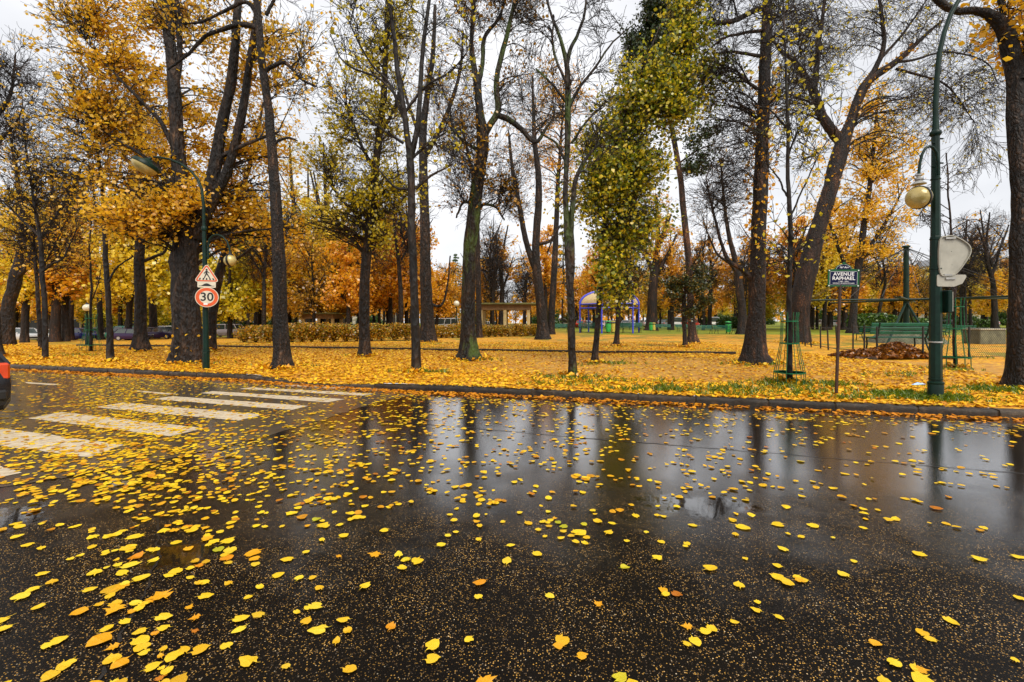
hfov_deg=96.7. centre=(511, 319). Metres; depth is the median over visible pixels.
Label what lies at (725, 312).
tree
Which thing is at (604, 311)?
tree
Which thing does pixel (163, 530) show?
fallen leaf
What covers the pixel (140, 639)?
fallen leaf
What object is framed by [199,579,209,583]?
fallen leaf
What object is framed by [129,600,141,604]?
fallen leaf
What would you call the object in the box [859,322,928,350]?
park bench
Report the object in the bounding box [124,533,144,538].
fallen leaf
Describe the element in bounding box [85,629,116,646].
fallen leaf
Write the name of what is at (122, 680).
fallen leaf
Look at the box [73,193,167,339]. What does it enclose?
tree
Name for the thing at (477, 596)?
fallen leaf
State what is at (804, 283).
leaning tree
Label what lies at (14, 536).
fallen leaf
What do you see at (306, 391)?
crossing stripe
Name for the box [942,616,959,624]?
fallen leaf
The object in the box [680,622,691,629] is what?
fallen leaf
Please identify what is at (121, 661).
fallen leaf
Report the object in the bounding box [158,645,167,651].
fallen leaf
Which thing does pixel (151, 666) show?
fallen leaf
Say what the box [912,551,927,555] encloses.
fallen leaf
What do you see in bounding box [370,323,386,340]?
hedge shrub
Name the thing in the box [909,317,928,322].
clipped bush
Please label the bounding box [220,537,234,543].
fallen leaf
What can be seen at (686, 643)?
fallen leaf
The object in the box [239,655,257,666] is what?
fallen leaf
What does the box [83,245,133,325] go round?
tree
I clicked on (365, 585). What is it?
fallen leaf
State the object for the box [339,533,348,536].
fallen leaf
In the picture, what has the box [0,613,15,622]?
fallen leaf
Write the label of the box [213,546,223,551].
fallen leaf
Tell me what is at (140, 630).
fallen leaf
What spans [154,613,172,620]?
fallen leaf
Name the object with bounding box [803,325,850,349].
iron railing
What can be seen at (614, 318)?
woods
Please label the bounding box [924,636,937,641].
fallen leaf
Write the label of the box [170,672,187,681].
fallen leaf
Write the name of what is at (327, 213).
tree
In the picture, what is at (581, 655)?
fallen leaf
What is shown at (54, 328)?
autumn tree
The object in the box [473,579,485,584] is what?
fallen leaf
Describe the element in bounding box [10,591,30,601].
fallen leaf
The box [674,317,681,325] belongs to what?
parked car
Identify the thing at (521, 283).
tree
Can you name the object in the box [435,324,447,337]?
hedge shrub
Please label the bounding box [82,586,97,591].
fallen leaf
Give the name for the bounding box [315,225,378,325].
tree
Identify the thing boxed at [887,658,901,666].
fallen leaf
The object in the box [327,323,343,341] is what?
hedge shrub
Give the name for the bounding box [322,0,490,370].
smooth tree
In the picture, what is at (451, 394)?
fallen leaves in gutter
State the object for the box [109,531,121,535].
fallen leaf
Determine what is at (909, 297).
tree
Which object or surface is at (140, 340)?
bare tree
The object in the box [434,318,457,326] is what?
parked car
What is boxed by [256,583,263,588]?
fallen leaf
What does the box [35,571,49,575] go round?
fallen leaf
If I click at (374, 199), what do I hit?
linden tree
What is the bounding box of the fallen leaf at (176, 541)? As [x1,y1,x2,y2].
[170,540,181,543]
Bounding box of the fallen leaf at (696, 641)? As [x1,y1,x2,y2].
[689,634,700,645]
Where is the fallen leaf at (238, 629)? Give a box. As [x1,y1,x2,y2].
[231,625,246,632]
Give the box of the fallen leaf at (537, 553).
[532,551,541,555]
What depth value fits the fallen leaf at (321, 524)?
3.54 m
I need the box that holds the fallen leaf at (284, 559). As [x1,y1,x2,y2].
[280,557,292,561]
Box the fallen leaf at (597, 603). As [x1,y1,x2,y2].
[594,600,601,605]
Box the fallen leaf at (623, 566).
[620,564,629,567]
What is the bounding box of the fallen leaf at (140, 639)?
[130,635,149,644]
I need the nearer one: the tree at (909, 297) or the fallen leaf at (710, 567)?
the fallen leaf at (710, 567)
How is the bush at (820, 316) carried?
on the ground at (995, 366)
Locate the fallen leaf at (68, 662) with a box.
[63,658,76,666]
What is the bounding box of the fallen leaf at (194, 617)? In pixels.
[187,613,200,619]
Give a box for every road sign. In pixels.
[195,265,217,281]
[195,287,218,306]
[197,282,215,287]
[937,274,965,286]
[938,235,971,279]
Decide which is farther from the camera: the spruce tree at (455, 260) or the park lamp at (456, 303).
the spruce tree at (455, 260)
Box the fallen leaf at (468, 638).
[464,635,473,641]
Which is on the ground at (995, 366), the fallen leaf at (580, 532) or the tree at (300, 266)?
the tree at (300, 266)
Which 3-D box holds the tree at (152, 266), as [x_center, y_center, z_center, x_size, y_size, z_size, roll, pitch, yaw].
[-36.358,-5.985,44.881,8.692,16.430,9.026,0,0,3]
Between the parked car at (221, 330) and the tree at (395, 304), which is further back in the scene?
the tree at (395, 304)
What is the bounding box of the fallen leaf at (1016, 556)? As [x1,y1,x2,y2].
[1011,554,1023,558]
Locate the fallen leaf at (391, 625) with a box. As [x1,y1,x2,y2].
[385,621,395,631]
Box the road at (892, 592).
[0,392,1023,681]
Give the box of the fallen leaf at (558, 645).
[553,642,563,648]
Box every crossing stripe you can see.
[0,429,121,456]
[0,466,21,475]
[29,412,198,435]
[98,403,263,420]
[156,396,305,409]
[204,391,342,401]
[242,387,370,395]
[277,385,389,390]
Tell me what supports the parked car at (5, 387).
on the crossing road at (19, 402)
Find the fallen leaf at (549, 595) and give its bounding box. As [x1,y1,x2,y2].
[545,592,553,597]
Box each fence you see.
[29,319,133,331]
[852,325,1006,358]
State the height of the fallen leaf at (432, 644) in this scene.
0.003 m
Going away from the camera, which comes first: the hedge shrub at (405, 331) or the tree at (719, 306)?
the hedge shrub at (405, 331)
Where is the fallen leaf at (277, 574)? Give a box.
[270,572,284,577]
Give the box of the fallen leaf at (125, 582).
[120,580,129,584]
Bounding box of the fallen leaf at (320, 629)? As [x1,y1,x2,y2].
[307,625,327,633]
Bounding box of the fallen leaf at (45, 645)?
[40,642,52,648]
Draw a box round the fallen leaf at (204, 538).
[201,535,213,541]
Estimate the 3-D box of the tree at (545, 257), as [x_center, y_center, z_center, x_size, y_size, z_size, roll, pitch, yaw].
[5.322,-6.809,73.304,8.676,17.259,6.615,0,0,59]
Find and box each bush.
[219,319,243,323]
[240,319,253,326]
[356,312,382,326]
[532,308,561,327]
[715,316,737,327]
[766,317,777,324]
[815,309,833,322]
[845,312,902,329]
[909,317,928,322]
[951,318,989,327]
[988,309,1006,325]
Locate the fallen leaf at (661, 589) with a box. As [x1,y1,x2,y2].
[658,587,667,591]
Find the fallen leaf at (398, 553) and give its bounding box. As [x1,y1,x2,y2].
[394,550,402,556]
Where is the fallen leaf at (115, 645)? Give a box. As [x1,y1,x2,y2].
[103,642,119,650]
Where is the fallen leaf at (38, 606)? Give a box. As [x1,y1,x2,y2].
[31,602,46,609]
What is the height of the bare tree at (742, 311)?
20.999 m
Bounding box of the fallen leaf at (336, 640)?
[332,636,339,644]
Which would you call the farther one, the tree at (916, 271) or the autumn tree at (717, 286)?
the tree at (916, 271)
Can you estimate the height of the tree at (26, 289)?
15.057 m
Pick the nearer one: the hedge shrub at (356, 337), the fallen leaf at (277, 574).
the fallen leaf at (277, 574)
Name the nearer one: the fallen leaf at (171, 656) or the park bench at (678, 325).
the fallen leaf at (171, 656)
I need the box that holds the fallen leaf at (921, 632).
[915,628,929,635]
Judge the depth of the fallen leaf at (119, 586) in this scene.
2.71 m
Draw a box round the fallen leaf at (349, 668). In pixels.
[340,664,356,672]
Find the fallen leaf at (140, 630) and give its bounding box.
[132,627,146,634]
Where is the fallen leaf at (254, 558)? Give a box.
[249,556,260,560]
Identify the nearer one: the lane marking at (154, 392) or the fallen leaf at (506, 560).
the fallen leaf at (506, 560)
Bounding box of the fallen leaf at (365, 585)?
[359,582,370,589]
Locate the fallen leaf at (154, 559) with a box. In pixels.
[148,556,158,561]
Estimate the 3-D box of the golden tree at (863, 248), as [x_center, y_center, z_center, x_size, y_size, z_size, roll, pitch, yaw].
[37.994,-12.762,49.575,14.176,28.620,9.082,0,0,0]
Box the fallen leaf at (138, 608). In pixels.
[133,604,144,610]
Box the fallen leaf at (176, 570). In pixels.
[168,567,182,574]
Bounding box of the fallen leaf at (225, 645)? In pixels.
[220,642,232,648]
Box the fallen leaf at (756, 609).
[750,607,762,612]
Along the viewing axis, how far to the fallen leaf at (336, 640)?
2.26 m
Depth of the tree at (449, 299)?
77.69 m
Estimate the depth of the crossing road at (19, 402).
8.00 m
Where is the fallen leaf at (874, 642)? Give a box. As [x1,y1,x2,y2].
[868,639,881,645]
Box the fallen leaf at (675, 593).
[671,590,681,595]
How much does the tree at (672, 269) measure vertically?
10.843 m
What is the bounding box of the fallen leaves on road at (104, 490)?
[0,372,1023,681]
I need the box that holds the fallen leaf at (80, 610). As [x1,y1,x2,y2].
[69,606,88,614]
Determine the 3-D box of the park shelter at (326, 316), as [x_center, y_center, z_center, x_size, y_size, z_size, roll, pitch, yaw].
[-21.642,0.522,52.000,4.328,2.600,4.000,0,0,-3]
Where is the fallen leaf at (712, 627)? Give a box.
[706,623,717,631]
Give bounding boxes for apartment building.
[352,315,395,326]
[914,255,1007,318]
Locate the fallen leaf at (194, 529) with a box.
[186,527,198,531]
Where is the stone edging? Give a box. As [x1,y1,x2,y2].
[847,357,876,359]
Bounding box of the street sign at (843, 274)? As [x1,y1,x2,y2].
[827,262,859,393]
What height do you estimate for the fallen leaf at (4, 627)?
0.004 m
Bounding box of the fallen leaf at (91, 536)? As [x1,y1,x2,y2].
[86,534,98,538]
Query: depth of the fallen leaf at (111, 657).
2.14 m
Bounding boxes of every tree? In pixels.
[0,24,79,355]
[0,51,114,359]
[0,63,152,361]
[0,106,99,345]
[0,182,112,349]
[0,185,64,342]
[0,234,21,309]
[1,266,36,327]
[2,0,332,363]
[2,165,99,341]
[2,199,99,330]
[16,294,89,328]
[24,208,101,341]
[29,165,101,339]
[49,168,114,339]
[57,63,197,351]
[57,218,116,350]
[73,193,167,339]
[74,268,104,320]
[74,299,104,327]
[76,281,125,327]
[80,180,171,300]
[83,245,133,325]
[92,155,171,338]
[102,258,169,326]
[118,280,170,326]
[121,0,354,368]
[147,244,223,334]
[188,96,307,350]
[199,225,272,338]
[213,198,291,328]
[218,135,337,321]
[219,186,313,326]
[236,228,297,334]
[242,237,308,317]
[246,305,249,328]
[256,214,313,312]
[266,163,345,320]
[282,186,300,322]
[287,224,336,326]
[288,140,358,321]
[290,0,438,356]
[291,244,328,317]
[292,206,348,322]
[292,287,309,327]
[294,228,331,327]
[304,233,358,322]
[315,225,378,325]
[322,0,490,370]
[329,209,395,324]
[336,249,395,313]
[338,300,384,323]
[370,214,408,326]
[371,257,408,332]
[373,214,444,325]
[374,141,439,325]
[376,204,407,324]
[376,309,395,318]
[377,5,480,341]
[378,226,386,327]
[400,205,419,326]
[400,225,446,302]
[412,0,580,361]
[419,265,460,325]
[431,109,523,337]
[432,261,458,317]
[434,270,460,317]
[434,280,460,317]
[441,261,461,316]
[451,254,461,322]
[455,253,487,307]
[475,268,496,316]
[480,217,515,302]
[480,220,510,323]
[480,223,529,323]
[480,240,514,323]
[484,293,498,320]
[487,271,512,323]
[488,0,642,375]
[495,62,581,339]
[497,282,516,312]
[505,246,531,323]
[508,259,534,323]
[509,300,520,323]
[512,56,597,334]
[513,263,534,324]
[516,291,535,320]
[525,224,566,322]
[527,276,561,316]
[543,0,753,362]
[556,261,566,327]
[557,297,566,318]
[558,223,592,318]
[560,274,591,327]
[575,263,609,322]
[578,244,609,298]
[578,310,595,319]
[583,267,615,316]
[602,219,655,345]
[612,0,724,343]
[621,305,631,319]
[628,264,649,325]
[636,260,666,314]
[640,191,691,330]
[640,271,667,317]
[643,265,672,327]
[645,213,697,327]
[657,257,685,329]
[658,238,681,329]
[659,257,717,346]
[670,0,839,364]
[677,248,698,327]
[681,222,727,327]
[686,137,752,333]
[692,233,732,328]
[692,245,728,327]
[696,291,719,322]
[707,0,1008,343]
[708,273,730,316]
[714,0,854,380]
[715,256,746,316]
[715,260,746,327]
[717,304,729,315]
[721,245,749,302]
[723,221,784,293]
[723,245,772,312]
[724,231,785,301]
[726,304,746,313]
[731,272,785,320]
[769,223,820,294]
[770,215,832,295]
[774,275,785,314]
[795,220,853,329]
[796,66,930,332]
[804,238,854,330]
[810,268,836,329]
[815,262,824,329]
[818,251,874,313]
[819,298,837,325]
[821,199,897,329]
[848,210,914,322]
[848,274,873,324]
[858,262,889,312]
[861,279,883,321]
[868,254,925,315]
[868,256,923,315]
[900,153,1006,367]
[909,248,927,316]
[910,261,928,316]
[919,248,976,322]
[919,269,928,317]
[920,278,945,316]
[921,268,976,323]
[932,0,1023,386]
[941,212,999,324]
[950,248,987,308]
[954,207,1008,325]
[954,222,996,324]
[955,225,1004,324]
[956,284,977,316]
[960,202,1010,327]
[967,267,1008,327]
[973,248,1005,323]
[997,259,1008,293]
[997,259,1008,325]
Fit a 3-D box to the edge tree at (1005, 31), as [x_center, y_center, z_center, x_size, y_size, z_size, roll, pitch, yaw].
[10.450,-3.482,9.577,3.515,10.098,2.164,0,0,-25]
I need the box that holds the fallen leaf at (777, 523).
[772,522,784,525]
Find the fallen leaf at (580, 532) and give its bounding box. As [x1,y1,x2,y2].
[572,529,585,534]
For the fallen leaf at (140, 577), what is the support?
on the road at (892, 592)
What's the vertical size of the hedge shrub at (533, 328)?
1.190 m
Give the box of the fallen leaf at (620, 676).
[612,672,626,681]
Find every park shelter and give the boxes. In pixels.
[296,313,345,333]
[475,303,535,334]
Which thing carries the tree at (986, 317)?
on the ground at (995, 366)
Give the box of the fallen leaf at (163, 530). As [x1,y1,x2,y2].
[157,528,170,532]
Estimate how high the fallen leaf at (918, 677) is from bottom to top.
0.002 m
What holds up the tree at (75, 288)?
on the ground at (995, 366)
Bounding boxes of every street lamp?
[131,155,236,368]
[904,0,960,395]
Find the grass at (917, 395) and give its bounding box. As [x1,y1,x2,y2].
[29,351,1023,403]
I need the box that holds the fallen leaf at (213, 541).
[208,539,218,543]
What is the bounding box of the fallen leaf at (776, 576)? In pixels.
[769,573,784,579]
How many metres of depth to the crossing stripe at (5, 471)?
4.74 m
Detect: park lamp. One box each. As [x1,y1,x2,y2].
[82,303,88,343]
[454,300,458,324]
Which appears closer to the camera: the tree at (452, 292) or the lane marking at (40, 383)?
the lane marking at (40, 383)
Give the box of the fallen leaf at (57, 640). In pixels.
[49,636,67,644]
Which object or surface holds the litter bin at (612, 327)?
on the ground at (995, 366)
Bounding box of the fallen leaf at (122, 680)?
[114,678,127,681]
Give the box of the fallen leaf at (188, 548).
[183,546,193,549]
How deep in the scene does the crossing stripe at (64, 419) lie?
6.98 m
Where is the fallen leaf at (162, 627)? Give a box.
[156,624,169,630]
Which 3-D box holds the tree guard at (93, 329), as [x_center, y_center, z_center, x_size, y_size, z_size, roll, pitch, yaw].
[-19.821,0.620,21.424,0.799,1.801,0.800,0,0,0]
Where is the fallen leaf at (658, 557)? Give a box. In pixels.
[652,555,661,559]
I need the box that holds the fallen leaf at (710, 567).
[703,565,716,569]
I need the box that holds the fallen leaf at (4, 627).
[0,623,15,630]
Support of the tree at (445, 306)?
on the ground at (995, 366)
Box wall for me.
[489,325,528,335]
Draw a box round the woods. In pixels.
[244,292,836,325]
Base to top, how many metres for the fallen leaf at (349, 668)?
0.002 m
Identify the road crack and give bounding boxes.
[97,487,161,679]
[332,412,682,445]
[703,447,1023,473]
[857,416,1017,427]
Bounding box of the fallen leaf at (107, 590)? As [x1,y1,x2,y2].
[100,583,119,595]
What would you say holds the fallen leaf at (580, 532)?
on the road at (892, 592)
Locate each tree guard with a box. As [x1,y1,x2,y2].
[79,314,101,350]
[773,312,805,384]
[943,298,971,368]
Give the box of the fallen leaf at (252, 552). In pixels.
[244,548,263,555]
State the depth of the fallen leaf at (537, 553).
3.10 m
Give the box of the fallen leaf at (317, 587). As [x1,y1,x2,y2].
[315,585,323,589]
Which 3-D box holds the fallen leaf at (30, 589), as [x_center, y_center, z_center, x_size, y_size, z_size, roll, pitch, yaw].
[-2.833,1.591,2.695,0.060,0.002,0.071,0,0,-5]
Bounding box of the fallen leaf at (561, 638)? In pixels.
[555,633,569,644]
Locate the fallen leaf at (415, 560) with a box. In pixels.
[412,557,423,563]
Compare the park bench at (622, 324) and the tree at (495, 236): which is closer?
the park bench at (622, 324)
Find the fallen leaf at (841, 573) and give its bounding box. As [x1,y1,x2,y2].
[837,570,849,576]
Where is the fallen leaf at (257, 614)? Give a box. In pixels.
[252,611,264,617]
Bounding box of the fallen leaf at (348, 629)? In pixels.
[343,626,351,632]
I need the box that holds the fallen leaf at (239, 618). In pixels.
[228,615,249,621]
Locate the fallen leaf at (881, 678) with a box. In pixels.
[877,674,890,681]
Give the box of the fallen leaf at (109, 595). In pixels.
[104,592,114,598]
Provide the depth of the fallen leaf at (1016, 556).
3.06 m
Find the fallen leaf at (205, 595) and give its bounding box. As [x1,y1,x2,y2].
[196,592,213,598]
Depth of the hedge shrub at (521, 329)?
39.72 m
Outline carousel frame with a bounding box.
[811,245,1007,343]
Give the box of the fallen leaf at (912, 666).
[909,662,920,672]
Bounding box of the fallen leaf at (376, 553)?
[368,551,379,556]
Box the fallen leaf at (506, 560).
[502,557,510,563]
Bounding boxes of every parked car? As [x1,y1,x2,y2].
[0,352,10,409]
[16,328,36,339]
[74,328,96,339]
[104,326,133,337]
[114,328,153,340]
[147,327,171,338]
[217,324,244,336]
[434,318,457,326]
[576,320,585,327]
[621,320,631,325]
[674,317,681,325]
[712,317,718,324]
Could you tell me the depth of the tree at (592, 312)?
80.23 m
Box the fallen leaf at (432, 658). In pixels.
[423,653,440,662]
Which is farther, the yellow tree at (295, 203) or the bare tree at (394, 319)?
the bare tree at (394, 319)
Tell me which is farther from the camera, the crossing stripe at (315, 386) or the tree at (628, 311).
the tree at (628, 311)
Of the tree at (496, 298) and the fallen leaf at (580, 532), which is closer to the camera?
the fallen leaf at (580, 532)
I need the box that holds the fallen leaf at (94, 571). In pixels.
[86,568,101,575]
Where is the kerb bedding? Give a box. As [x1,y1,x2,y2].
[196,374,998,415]
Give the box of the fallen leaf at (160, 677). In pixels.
[154,674,167,680]
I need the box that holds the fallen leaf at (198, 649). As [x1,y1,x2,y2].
[189,644,209,654]
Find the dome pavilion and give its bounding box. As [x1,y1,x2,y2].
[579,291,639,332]
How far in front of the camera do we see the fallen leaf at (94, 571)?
2.88 m
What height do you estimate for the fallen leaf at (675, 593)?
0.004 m
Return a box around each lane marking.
[26,382,57,384]
[134,391,171,394]
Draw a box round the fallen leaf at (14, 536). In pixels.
[10,534,23,538]
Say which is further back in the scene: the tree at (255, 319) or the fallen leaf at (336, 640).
the tree at (255, 319)
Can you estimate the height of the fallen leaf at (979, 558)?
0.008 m
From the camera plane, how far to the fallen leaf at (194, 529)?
3.45 m
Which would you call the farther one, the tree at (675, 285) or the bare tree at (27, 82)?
the tree at (675, 285)
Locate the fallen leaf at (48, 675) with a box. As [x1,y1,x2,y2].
[40,668,60,681]
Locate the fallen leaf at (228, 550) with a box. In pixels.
[223,546,236,553]
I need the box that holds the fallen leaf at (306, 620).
[300,616,311,624]
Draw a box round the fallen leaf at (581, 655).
[576,652,587,659]
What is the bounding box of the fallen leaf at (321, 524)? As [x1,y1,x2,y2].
[317,522,327,526]
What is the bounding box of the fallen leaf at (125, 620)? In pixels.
[119,618,130,623]
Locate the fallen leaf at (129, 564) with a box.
[117,561,142,567]
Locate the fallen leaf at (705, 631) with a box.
[699,627,711,633]
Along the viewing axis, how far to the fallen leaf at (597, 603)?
2.55 m
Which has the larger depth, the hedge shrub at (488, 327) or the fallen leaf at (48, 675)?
the hedge shrub at (488, 327)
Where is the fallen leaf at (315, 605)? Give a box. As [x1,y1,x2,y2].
[308,602,321,608]
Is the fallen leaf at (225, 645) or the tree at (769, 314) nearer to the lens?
the fallen leaf at (225, 645)
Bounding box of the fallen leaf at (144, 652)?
[137,649,150,654]
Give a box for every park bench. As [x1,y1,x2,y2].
[555,324,566,326]
[578,323,600,327]
[620,322,641,332]
[655,324,670,326]
[675,324,687,329]
[696,325,713,333]
[712,325,730,333]
[854,326,882,339]
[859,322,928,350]
[943,325,976,337]
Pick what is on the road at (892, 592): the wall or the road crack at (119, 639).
the road crack at (119, 639)
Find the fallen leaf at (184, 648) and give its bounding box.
[178,646,189,652]
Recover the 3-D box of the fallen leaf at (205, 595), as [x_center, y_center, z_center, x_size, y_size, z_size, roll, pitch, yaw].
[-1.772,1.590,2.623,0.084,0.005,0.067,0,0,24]
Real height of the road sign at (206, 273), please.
0.500 m
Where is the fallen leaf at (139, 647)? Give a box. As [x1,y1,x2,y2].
[133,642,150,651]
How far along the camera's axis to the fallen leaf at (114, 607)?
2.51 m
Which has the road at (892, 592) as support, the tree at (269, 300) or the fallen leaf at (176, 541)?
the fallen leaf at (176, 541)
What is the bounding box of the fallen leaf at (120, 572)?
[115,569,128,575]
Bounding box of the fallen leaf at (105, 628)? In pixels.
[97,624,113,632]
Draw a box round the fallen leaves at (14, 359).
[3,341,1023,406]
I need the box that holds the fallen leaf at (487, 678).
[476,675,497,681]
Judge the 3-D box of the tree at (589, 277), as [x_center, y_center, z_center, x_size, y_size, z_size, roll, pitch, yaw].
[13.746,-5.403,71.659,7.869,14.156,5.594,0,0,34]
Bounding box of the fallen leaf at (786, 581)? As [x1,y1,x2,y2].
[779,578,794,585]
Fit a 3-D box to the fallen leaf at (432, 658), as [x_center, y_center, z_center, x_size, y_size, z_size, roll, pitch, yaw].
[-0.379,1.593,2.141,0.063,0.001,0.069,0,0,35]
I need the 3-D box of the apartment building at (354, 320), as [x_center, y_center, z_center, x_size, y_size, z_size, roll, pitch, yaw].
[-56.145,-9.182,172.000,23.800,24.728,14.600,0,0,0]
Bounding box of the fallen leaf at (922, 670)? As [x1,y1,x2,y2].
[914,665,928,673]
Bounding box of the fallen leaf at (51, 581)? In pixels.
[45,579,57,583]
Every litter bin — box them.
[605,321,610,332]
[611,321,614,331]
[725,321,731,332]
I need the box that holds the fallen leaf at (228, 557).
[219,554,233,561]
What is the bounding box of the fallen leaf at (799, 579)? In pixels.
[794,576,805,581]
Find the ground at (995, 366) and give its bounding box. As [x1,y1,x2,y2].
[4,321,1023,408]
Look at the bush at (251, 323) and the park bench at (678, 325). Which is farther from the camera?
the bush at (251, 323)
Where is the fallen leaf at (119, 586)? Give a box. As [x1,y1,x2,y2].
[111,580,131,590]
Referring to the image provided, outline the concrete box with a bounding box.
[960,329,1005,343]
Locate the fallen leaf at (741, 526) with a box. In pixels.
[731,523,750,528]
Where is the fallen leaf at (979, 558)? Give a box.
[971,555,986,560]
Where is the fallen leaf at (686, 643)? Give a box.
[683,641,692,646]
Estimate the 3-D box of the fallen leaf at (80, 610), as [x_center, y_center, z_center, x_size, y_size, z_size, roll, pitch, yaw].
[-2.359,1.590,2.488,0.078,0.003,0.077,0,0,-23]
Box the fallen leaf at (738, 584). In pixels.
[733,580,744,587]
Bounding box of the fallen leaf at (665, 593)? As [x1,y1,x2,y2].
[662,591,669,595]
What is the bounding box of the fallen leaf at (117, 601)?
[107,599,121,605]
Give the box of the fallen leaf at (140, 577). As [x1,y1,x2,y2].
[127,573,150,583]
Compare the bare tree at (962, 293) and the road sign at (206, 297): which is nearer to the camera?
the road sign at (206, 297)
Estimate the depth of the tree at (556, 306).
84.01 m
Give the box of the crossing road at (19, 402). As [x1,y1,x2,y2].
[0,369,412,486]
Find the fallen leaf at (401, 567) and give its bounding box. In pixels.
[395,565,406,568]
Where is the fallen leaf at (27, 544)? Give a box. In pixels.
[20,542,38,546]
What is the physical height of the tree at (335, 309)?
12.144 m
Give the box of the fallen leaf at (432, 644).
[425,639,438,649]
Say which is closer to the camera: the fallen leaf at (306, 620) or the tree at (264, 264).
the fallen leaf at (306, 620)
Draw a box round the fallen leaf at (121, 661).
[110,656,129,668]
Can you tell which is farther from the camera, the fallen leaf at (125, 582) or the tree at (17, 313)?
the tree at (17, 313)
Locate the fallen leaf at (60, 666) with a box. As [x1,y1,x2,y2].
[55,659,71,670]
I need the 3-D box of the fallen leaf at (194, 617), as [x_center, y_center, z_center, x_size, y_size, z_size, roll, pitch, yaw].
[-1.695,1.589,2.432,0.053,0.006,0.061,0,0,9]
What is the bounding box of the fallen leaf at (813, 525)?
[806,523,818,527]
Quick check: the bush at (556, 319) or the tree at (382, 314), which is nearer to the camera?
the bush at (556, 319)
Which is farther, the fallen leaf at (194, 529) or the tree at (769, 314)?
the tree at (769, 314)
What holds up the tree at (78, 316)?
on the ground at (995, 366)
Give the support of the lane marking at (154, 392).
on the crossing road at (19, 402)
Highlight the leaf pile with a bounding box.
[827,341,952,359]
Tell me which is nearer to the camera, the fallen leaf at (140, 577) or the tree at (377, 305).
the fallen leaf at (140, 577)
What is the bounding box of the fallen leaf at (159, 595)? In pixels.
[145,589,172,599]
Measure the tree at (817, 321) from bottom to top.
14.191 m
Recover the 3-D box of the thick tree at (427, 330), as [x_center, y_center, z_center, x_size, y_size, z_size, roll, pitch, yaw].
[-5.426,-9.740,30.581,7.090,22.571,6.228,0,0,-16]
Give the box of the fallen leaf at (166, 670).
[160,666,173,674]
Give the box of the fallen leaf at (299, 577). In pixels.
[294,575,303,580]
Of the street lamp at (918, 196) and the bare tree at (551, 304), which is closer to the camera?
the street lamp at (918, 196)
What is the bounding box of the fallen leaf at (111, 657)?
[102,653,121,664]
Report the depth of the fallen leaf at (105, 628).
2.35 m
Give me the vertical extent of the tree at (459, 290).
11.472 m
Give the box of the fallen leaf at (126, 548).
[119,544,135,550]
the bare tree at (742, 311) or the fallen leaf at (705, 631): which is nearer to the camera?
the fallen leaf at (705, 631)
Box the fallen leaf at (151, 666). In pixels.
[144,661,162,671]
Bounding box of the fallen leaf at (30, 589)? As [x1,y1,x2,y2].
[25,585,42,591]
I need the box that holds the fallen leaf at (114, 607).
[102,603,125,615]
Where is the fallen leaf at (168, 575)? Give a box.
[164,573,176,576]
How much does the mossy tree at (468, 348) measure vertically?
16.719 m
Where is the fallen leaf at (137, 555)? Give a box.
[127,551,142,562]
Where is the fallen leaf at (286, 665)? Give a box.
[281,663,290,668]
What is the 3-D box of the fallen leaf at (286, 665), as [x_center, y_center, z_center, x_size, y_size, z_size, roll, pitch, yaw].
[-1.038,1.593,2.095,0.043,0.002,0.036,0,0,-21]
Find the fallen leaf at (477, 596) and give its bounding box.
[474,594,482,598]
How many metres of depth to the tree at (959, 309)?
82.44 m
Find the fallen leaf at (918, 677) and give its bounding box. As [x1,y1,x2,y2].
[911,672,933,681]
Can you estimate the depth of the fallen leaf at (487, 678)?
2.01 m
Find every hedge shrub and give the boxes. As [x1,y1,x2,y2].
[232,326,251,341]
[243,325,262,341]
[250,324,272,341]
[288,323,297,341]
[289,322,313,341]
[301,324,323,341]
[312,322,333,341]
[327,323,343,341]
[334,322,356,341]
[342,324,358,340]
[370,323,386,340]
[370,323,391,340]
[377,322,403,340]
[396,323,410,340]
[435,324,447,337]
[435,325,442,336]
[441,325,455,337]
[444,324,459,337]
[447,323,460,337]
[483,324,490,335]
[485,325,493,336]
[489,324,500,336]
[496,325,509,336]
[500,324,513,336]
[505,323,521,335]
[513,324,528,336]
[527,324,536,335]
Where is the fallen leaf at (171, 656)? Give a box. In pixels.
[164,649,183,661]
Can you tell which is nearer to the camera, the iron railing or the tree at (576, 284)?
the iron railing
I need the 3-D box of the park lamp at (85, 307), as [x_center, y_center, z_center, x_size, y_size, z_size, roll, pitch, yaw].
[-25.768,0.316,27.600,0.441,2.734,0.434,0,0,0]
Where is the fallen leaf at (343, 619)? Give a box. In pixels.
[336,617,349,621]
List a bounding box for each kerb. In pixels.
[10,364,1023,418]
[76,344,735,354]
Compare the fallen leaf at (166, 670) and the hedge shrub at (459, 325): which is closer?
the fallen leaf at (166, 670)
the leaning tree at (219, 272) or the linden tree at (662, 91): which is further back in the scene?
the leaning tree at (219, 272)
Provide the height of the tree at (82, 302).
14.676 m
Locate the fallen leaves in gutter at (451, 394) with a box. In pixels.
[10,368,1023,423]
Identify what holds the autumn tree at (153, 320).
on the ground at (995, 366)
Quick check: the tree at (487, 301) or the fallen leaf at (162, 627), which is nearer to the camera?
the fallen leaf at (162, 627)
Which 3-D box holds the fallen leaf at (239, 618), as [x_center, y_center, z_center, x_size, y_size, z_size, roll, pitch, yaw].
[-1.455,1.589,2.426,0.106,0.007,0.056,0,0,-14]

